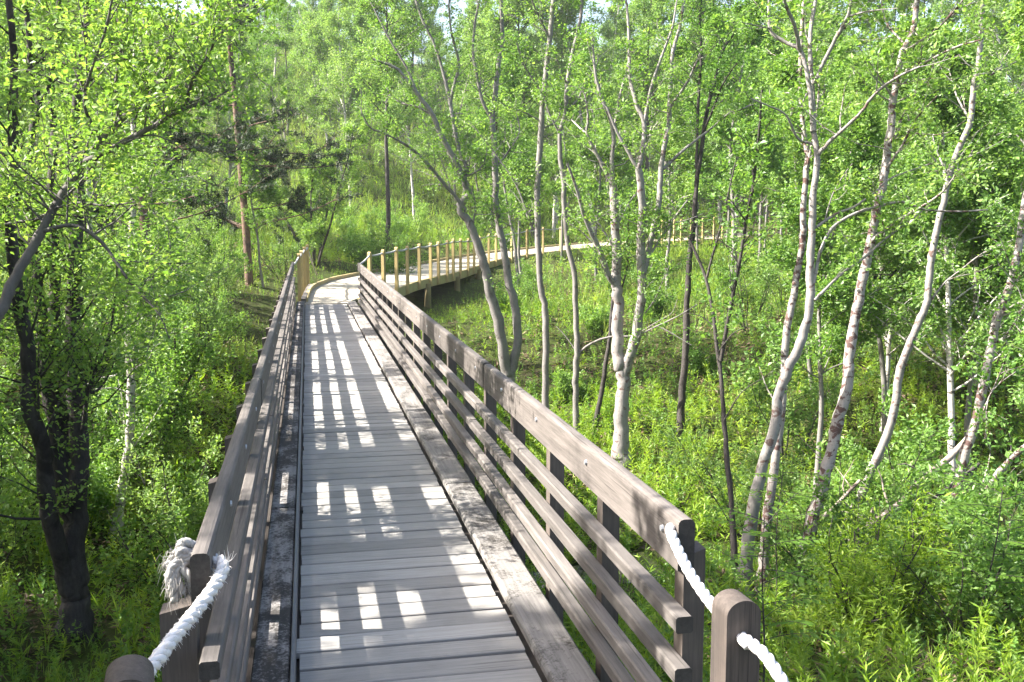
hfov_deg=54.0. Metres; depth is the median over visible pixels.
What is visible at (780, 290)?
shrub
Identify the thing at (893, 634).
fireweed plant
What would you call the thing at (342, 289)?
boardwalk
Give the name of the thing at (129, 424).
tree
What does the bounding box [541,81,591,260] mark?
birch tree
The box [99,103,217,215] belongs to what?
willow tree
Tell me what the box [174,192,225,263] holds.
shrub
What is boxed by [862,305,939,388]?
shrub
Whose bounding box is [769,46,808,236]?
birch tree
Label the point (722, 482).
shrub
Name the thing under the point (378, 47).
willow tree
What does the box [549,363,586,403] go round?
shrub
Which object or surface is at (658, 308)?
shrub
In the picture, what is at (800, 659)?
fern undergrowth
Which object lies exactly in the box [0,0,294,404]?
tree
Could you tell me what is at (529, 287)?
shrub
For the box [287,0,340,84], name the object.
birch tree
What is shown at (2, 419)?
shrub
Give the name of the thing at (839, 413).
tree
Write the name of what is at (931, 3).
birch tree
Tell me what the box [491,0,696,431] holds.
tree
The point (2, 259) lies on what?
shrub
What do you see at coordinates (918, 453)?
shrub
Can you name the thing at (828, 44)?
birch tree
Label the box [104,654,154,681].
rope post
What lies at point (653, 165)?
willow tree
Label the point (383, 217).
shrub
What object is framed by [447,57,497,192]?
birch tree
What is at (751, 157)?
tree
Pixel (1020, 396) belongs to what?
birch tree
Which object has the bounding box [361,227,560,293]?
rope fence
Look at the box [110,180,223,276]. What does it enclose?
shrub
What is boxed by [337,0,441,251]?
birch tree
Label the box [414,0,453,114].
birch tree
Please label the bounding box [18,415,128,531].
shrub
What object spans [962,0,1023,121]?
birch tree
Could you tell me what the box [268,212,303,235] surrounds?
shrub
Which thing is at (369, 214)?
shrub
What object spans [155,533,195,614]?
rope knot
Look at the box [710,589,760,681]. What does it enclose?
rope post
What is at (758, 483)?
tree
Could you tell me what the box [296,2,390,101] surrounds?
willow tree
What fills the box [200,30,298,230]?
birch tree
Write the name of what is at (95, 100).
birch tree
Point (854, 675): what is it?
fireweed plant
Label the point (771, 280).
shrub
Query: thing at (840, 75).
birch tree
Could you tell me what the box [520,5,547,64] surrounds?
birch tree
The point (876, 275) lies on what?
fallen branch
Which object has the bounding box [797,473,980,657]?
willow bush
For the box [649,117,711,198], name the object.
willow tree
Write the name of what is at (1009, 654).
fireweed plant
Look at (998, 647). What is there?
leafy herbs
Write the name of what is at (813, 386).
shrub
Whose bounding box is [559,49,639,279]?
birch tree
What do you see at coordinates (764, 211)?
willow tree
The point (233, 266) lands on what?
shrub
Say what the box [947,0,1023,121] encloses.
birch tree
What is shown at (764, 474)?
rowan sapling
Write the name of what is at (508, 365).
tree
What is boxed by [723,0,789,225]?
birch tree
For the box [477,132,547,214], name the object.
willow tree
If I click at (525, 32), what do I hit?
birch tree
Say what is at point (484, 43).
birch tree
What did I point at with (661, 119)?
birch tree
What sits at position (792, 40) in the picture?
birch tree
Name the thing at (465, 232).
shrub
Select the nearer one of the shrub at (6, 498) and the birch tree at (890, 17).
the shrub at (6, 498)
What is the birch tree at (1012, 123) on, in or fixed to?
on the ground at (268, 300)
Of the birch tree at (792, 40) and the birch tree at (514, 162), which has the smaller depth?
the birch tree at (514, 162)
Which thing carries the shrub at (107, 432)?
on the ground at (268, 300)
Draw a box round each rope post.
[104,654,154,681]
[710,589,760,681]
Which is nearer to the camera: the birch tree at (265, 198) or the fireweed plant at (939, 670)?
the fireweed plant at (939, 670)
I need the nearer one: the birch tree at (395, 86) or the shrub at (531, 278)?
the shrub at (531, 278)
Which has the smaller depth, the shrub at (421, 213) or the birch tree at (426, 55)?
the shrub at (421, 213)
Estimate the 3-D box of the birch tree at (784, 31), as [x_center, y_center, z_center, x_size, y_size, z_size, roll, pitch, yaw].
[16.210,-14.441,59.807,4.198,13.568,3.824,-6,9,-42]
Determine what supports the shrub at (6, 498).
on the ground at (268, 300)
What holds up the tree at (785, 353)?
on the ground at (268, 300)
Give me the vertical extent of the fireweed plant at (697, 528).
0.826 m
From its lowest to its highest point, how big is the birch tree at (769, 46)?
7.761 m
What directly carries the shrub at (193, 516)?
on the ground at (268, 300)
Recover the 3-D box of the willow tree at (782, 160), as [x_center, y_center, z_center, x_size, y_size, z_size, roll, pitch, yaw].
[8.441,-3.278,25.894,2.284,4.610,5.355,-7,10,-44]
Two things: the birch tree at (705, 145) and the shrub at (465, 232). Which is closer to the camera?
the birch tree at (705, 145)
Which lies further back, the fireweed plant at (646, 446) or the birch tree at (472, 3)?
the birch tree at (472, 3)
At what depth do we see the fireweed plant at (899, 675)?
5.06 m
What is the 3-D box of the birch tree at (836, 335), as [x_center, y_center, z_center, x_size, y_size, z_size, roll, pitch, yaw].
[3.946,-0.400,12.790,1.866,5.427,1.997,5,9,36]
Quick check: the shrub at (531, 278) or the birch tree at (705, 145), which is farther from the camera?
the birch tree at (705, 145)
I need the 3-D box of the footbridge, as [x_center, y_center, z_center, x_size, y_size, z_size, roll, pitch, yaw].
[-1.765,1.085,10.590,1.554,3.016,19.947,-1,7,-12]
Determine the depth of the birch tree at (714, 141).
42.87 m
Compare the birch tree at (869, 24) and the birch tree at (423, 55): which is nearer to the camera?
the birch tree at (869, 24)
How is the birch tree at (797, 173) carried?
on the ground at (268, 300)
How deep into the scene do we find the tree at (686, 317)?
14.91 m
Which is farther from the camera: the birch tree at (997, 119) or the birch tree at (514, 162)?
the birch tree at (514, 162)
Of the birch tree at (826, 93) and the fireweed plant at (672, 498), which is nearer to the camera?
the fireweed plant at (672, 498)
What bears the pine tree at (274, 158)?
on the ground at (268, 300)
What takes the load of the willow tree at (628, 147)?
on the ground at (268, 300)
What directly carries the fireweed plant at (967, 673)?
on the ground at (268, 300)
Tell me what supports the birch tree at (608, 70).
on the ground at (268, 300)
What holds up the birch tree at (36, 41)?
on the ground at (268, 300)
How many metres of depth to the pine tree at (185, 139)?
19.38 m
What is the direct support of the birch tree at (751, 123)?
on the ground at (268, 300)
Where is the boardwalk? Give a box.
[301,230,785,307]
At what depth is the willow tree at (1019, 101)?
45.09 m
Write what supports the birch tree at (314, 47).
on the ground at (268, 300)
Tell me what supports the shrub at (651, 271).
on the ground at (268, 300)
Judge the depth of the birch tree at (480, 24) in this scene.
46.50 m
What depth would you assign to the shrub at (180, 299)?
15.68 m
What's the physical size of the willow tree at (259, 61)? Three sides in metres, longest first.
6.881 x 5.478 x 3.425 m
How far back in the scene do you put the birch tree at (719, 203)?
53.27 m
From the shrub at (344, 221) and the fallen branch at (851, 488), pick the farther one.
the shrub at (344, 221)
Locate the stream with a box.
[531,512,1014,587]
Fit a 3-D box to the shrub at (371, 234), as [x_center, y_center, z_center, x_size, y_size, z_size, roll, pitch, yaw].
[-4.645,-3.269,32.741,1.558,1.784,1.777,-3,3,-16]
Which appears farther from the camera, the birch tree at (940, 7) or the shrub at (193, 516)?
the birch tree at (940, 7)
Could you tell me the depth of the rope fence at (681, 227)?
44.85 m
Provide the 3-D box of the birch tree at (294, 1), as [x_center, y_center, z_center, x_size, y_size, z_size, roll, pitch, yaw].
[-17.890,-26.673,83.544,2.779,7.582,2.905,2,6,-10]
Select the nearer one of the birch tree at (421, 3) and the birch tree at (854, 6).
the birch tree at (854, 6)
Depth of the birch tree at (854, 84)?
17.02 m
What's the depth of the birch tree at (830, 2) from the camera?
54.22 m
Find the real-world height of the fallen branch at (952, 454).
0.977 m
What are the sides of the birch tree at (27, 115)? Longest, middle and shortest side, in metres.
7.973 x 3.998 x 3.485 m
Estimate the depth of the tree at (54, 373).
7.68 m
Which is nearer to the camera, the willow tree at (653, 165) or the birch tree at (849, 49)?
the birch tree at (849, 49)
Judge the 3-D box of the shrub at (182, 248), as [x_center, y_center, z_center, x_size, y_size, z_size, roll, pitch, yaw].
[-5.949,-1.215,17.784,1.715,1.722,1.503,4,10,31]
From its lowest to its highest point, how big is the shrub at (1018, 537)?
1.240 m
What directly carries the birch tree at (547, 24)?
on the ground at (268, 300)
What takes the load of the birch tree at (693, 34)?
on the ground at (268, 300)
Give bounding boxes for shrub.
[0,222,99,364]
[0,231,33,365]
[0,365,20,474]
[0,403,94,571]
[0,426,35,528]
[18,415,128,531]
[40,364,177,482]
[85,186,173,250]
[86,296,183,410]
[88,404,224,554]
[93,449,208,623]
[97,247,196,331]
[97,301,236,483]
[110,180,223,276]
[159,229,227,313]
[162,228,246,302]
[164,255,241,369]
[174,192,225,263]
[183,223,253,291]
[188,285,253,343]
[229,213,305,280]
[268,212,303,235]
[317,191,360,221]
[328,205,354,215]
[330,214,362,233]
[335,234,380,266]
[339,218,375,250]
[346,215,394,264]
[359,209,377,224]
[361,223,428,273]
[372,198,415,244]
[392,193,443,243]
[455,213,481,245]
[474,215,490,239]
[493,223,510,248]
[495,279,522,317]
[500,258,552,306]
[516,265,546,290]
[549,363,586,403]
[579,301,610,334]
[594,258,636,294]
[629,264,658,285]
[643,274,675,323]
[647,398,811,541]
[677,332,717,379]
[708,220,793,331]
[733,301,888,470]
[753,220,804,318]
[754,467,923,596]
[773,299,845,364]
[780,426,945,558]
[790,550,910,631]
[796,377,994,538]
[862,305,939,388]
[867,449,1023,655]
[880,461,963,568]
[938,466,1023,609]
[959,272,1016,320]
[1008,482,1023,540]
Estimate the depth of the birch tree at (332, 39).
46.31 m
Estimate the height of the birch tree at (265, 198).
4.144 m
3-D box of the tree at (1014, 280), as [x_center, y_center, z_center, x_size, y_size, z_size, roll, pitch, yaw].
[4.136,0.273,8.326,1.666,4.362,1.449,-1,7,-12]
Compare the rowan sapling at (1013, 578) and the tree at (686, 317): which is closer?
the rowan sapling at (1013, 578)
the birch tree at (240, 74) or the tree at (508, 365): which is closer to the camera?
the tree at (508, 365)
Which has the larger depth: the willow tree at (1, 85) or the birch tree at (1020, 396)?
the willow tree at (1, 85)
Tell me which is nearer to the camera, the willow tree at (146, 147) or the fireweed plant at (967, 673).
the fireweed plant at (967, 673)
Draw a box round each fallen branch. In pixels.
[819,460,865,519]
[843,437,964,545]
[871,265,1023,292]
[901,462,980,549]
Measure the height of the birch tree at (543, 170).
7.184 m
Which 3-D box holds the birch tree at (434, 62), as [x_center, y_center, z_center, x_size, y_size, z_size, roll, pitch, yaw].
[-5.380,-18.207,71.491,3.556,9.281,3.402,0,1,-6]
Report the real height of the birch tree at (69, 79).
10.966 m
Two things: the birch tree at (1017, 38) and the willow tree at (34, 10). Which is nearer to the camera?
the birch tree at (1017, 38)
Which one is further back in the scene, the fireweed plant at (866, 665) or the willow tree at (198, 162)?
the willow tree at (198, 162)
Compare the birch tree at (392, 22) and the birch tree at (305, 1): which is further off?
the birch tree at (392, 22)
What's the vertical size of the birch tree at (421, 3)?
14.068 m
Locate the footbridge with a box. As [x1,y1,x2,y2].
[159,262,705,681]
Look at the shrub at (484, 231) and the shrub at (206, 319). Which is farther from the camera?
the shrub at (484, 231)
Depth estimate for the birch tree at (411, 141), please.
44.88 m
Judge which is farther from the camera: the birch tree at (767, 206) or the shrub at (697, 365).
the birch tree at (767, 206)
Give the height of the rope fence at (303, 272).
1.267 m
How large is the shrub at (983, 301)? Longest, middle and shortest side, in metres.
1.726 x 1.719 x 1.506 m
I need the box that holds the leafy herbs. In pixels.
[0,5,1023,681]
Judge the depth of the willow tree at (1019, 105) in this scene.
17.98 m
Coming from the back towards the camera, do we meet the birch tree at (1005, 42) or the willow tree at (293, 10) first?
the willow tree at (293, 10)
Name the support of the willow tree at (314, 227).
on the ground at (268, 300)
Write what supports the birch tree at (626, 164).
on the ground at (268, 300)
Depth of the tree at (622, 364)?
13.74 m
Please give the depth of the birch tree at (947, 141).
19.19 m
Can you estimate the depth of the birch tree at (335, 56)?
61.59 m
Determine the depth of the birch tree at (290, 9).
73.25 m
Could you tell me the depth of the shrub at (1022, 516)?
8.68 m
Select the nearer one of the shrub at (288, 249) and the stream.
the stream
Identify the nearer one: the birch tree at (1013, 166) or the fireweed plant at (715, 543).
the fireweed plant at (715, 543)
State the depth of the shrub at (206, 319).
14.51 m
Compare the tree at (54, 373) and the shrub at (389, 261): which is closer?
the tree at (54, 373)
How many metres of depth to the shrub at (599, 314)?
20.48 m
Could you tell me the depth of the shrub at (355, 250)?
30.71 m
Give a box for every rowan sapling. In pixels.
[698,486,843,681]
[738,472,833,603]
[921,476,1023,655]
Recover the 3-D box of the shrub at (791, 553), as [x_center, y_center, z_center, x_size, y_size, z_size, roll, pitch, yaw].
[2.701,1.718,8.615,1.287,1.292,1.128,5,5,2]
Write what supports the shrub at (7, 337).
on the ground at (268, 300)
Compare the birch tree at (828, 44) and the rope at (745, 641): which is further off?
the birch tree at (828, 44)
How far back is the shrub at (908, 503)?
8.86 m
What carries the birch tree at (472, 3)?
on the ground at (268, 300)
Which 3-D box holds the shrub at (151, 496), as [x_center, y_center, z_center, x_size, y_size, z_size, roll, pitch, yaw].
[-3.663,1.583,10.470,1.264,1.907,1.940,-4,8,-32]
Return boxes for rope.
[148,548,236,677]
[665,523,788,681]
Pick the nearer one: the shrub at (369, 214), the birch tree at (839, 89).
the birch tree at (839, 89)
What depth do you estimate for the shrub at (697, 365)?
17.64 m
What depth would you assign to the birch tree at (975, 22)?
54.53 m
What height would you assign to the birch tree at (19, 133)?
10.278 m
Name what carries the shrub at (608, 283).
on the ground at (268, 300)
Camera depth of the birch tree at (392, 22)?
81.63 m
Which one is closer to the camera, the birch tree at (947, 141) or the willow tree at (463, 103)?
the birch tree at (947, 141)
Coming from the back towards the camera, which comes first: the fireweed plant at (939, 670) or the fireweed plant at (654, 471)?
the fireweed plant at (654, 471)
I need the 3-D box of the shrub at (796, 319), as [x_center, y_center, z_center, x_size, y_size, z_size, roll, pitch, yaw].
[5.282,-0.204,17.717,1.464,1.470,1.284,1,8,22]
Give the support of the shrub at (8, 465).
on the ground at (268, 300)
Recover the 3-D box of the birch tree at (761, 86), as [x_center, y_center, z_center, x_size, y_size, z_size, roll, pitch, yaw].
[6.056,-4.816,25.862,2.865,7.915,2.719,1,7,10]
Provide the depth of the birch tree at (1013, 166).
12.42 m
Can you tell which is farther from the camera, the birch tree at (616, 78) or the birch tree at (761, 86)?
the birch tree at (616, 78)
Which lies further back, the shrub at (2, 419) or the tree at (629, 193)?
the tree at (629, 193)
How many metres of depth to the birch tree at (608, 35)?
60.94 m
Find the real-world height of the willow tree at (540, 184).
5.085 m
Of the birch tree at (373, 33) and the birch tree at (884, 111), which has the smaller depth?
the birch tree at (884, 111)
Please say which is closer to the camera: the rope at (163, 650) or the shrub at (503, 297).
the rope at (163, 650)
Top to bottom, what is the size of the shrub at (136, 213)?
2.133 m
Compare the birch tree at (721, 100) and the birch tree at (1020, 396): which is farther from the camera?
the birch tree at (721, 100)
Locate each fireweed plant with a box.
[627,439,655,479]
[650,448,664,494]
[653,486,676,505]
[695,503,705,540]
[707,509,739,583]
[796,660,842,681]
[826,605,862,681]
[848,602,907,666]
[855,641,914,681]
[888,671,949,681]
[889,621,973,681]
[927,650,950,681]
[933,645,984,681]
[965,666,1018,681]
[996,618,1023,681]
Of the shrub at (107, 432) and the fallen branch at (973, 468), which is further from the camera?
the shrub at (107, 432)
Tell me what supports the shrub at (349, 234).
on the ground at (268, 300)
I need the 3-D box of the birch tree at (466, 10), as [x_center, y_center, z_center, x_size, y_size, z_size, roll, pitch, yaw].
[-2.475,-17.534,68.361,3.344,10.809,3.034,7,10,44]
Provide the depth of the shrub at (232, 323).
16.78 m
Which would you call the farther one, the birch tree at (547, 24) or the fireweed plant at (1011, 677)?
the birch tree at (547, 24)
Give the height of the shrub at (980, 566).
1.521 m
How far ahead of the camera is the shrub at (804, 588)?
7.59 m
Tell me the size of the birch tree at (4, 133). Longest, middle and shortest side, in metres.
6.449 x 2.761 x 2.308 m
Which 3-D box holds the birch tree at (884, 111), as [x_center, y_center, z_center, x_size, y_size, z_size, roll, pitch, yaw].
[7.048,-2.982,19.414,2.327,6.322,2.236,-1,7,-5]
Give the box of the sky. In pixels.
[122,0,1023,101]
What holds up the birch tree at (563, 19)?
on the ground at (268, 300)
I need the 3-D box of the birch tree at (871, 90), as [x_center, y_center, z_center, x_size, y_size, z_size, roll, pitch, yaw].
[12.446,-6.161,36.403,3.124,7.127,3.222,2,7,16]
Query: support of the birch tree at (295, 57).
on the ground at (268, 300)
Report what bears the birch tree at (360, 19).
on the ground at (268, 300)
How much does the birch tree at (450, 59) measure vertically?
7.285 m
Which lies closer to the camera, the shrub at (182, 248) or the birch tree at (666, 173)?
the shrub at (182, 248)
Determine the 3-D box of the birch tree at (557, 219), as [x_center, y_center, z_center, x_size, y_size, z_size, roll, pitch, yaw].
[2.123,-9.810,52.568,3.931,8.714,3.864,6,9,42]
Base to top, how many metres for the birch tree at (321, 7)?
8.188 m
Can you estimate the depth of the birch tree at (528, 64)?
45.85 m
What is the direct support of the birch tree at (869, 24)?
on the ground at (268, 300)
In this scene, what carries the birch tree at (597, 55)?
on the ground at (268, 300)
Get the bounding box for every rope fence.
[294,244,316,300]
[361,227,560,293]
[661,213,787,244]
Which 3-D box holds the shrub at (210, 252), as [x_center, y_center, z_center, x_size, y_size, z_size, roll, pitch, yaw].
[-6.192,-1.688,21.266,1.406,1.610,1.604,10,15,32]
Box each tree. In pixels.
[0,0,46,89]
[0,0,62,167]
[0,0,101,217]
[0,0,191,643]
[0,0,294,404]
[0,8,311,260]
[0,66,9,189]
[0,87,42,217]
[0,112,19,147]
[21,0,179,235]
[40,21,140,134]
[41,1,115,233]
[48,0,220,537]
[96,50,185,222]
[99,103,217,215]
[146,0,371,285]
[190,0,269,173]
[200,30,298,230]
[213,120,285,286]
[215,0,301,97]
[220,24,279,116]
[233,2,307,139]
[248,121,371,265]
[254,0,311,80]
[262,4,296,67]
[275,10,338,168]
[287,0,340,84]
[289,0,308,52]
[289,0,341,119]
[291,9,362,174]
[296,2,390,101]
[300,0,384,206]
[312,8,388,172]
[315,9,347,128]
[334,0,395,131]
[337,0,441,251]
[341,0,539,382]
[370,11,443,228]
[371,26,411,104]
[381,0,408,92]
[382,50,499,204]
[391,67,408,97]
[400,0,452,143]
[408,0,433,115]
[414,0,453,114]
[414,25,453,127]
[431,92,537,215]
[440,0,492,160]
[443,29,460,84]
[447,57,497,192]
[450,0,591,408]
[453,0,564,233]
[455,1,488,95]
[455,22,514,186]
[458,30,528,176]
[461,49,550,294]
[473,0,566,242]
[474,62,560,280]
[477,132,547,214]
[478,0,494,52]
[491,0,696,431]
[499,21,530,113]
[501,0,609,236]
[503,138,554,205]
[514,35,548,119]
[518,0,632,232]
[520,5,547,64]
[527,76,583,228]
[528,0,601,98]
[532,115,586,215]
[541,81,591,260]
[546,0,765,472]
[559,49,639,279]
[568,79,637,207]
[574,89,662,209]
[584,0,640,205]
[589,0,625,59]
[589,28,618,178]
[593,161,661,427]
[597,3,658,220]
[609,0,693,212]
[612,0,696,236]
[616,0,694,169]
[617,36,718,293]
[626,124,692,201]
[638,1,714,206]
[649,0,738,119]
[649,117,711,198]
[650,0,760,447]
[650,73,822,586]
[662,0,756,218]
[670,79,725,255]
[677,0,788,309]
[692,1,789,292]
[701,0,987,599]
[707,91,752,248]
[721,14,752,212]
[722,30,800,273]
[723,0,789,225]
[723,47,858,388]
[744,0,848,592]
[746,97,897,495]
[747,92,776,253]
[754,143,869,273]
[757,88,772,217]
[758,3,799,88]
[763,34,861,203]
[764,0,859,120]
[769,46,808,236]
[771,52,864,325]
[776,65,830,124]
[778,0,841,212]
[786,0,861,128]
[786,0,1023,605]
[787,79,875,315]
[792,7,952,465]
[812,0,879,99]
[821,10,1023,482]
[828,75,887,117]
[831,46,921,359]
[831,107,949,436]
[840,0,1023,535]
[847,0,896,125]
[865,17,933,263]
[868,0,910,88]
[873,139,1023,574]
[879,0,954,114]
[895,0,994,137]
[902,18,1023,489]
[908,100,953,248]
[922,65,1022,391]
[940,0,1023,438]
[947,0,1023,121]
[959,2,1005,66]
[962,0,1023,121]
[966,98,1023,297]
[970,259,1023,414]
[971,0,1023,101]
[981,77,1022,357]
[1011,93,1023,123]
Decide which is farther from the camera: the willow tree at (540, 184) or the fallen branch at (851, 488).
the willow tree at (540, 184)
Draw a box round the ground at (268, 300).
[0,0,1023,681]
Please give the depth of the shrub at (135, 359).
13.10 m
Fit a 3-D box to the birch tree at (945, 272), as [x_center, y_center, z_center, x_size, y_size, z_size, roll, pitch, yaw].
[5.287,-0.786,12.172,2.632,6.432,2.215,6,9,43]
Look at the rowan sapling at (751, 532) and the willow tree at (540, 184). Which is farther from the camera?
the willow tree at (540, 184)
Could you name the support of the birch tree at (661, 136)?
on the ground at (268, 300)
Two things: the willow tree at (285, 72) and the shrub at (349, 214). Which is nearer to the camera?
the shrub at (349, 214)
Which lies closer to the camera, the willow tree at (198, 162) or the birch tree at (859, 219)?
the birch tree at (859, 219)
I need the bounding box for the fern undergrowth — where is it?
[0,109,1023,681]
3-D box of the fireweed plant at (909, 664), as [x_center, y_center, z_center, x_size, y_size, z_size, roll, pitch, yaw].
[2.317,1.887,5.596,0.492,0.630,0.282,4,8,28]
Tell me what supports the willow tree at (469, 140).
on the ground at (268, 300)
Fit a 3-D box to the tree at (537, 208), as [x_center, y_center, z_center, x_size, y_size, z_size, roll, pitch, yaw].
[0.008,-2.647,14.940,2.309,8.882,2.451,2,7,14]
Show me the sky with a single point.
(460, 4)
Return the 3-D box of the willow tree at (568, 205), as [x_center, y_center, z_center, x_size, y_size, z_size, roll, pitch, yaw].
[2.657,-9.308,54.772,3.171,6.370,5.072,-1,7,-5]
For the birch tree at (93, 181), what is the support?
on the ground at (268, 300)
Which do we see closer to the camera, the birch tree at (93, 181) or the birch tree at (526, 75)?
the birch tree at (93, 181)
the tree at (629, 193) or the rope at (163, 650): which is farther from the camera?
the tree at (629, 193)
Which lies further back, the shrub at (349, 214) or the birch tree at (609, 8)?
the birch tree at (609, 8)
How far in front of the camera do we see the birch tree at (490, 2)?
81.36 m
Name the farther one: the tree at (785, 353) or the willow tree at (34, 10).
the willow tree at (34, 10)
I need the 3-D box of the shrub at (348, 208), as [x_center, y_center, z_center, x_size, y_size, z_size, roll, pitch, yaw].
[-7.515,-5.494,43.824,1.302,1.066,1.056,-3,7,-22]
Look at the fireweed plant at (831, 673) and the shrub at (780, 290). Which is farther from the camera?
the shrub at (780, 290)
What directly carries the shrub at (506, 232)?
on the ground at (268, 300)
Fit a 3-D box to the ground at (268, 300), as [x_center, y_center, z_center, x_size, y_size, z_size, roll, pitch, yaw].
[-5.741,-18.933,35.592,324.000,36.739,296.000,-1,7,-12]
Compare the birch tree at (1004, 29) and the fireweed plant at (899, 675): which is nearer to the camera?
the fireweed plant at (899, 675)
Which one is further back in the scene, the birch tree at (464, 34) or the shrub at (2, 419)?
the birch tree at (464, 34)
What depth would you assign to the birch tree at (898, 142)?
14.89 m
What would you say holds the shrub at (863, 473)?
on the ground at (268, 300)
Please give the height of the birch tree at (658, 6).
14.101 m
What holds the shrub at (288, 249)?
on the ground at (268, 300)
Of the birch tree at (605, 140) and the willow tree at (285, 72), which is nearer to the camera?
the birch tree at (605, 140)
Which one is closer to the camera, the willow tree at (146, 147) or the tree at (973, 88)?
the tree at (973, 88)
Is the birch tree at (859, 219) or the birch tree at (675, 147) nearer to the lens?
the birch tree at (859, 219)
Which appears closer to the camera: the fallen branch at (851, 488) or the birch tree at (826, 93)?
the fallen branch at (851, 488)

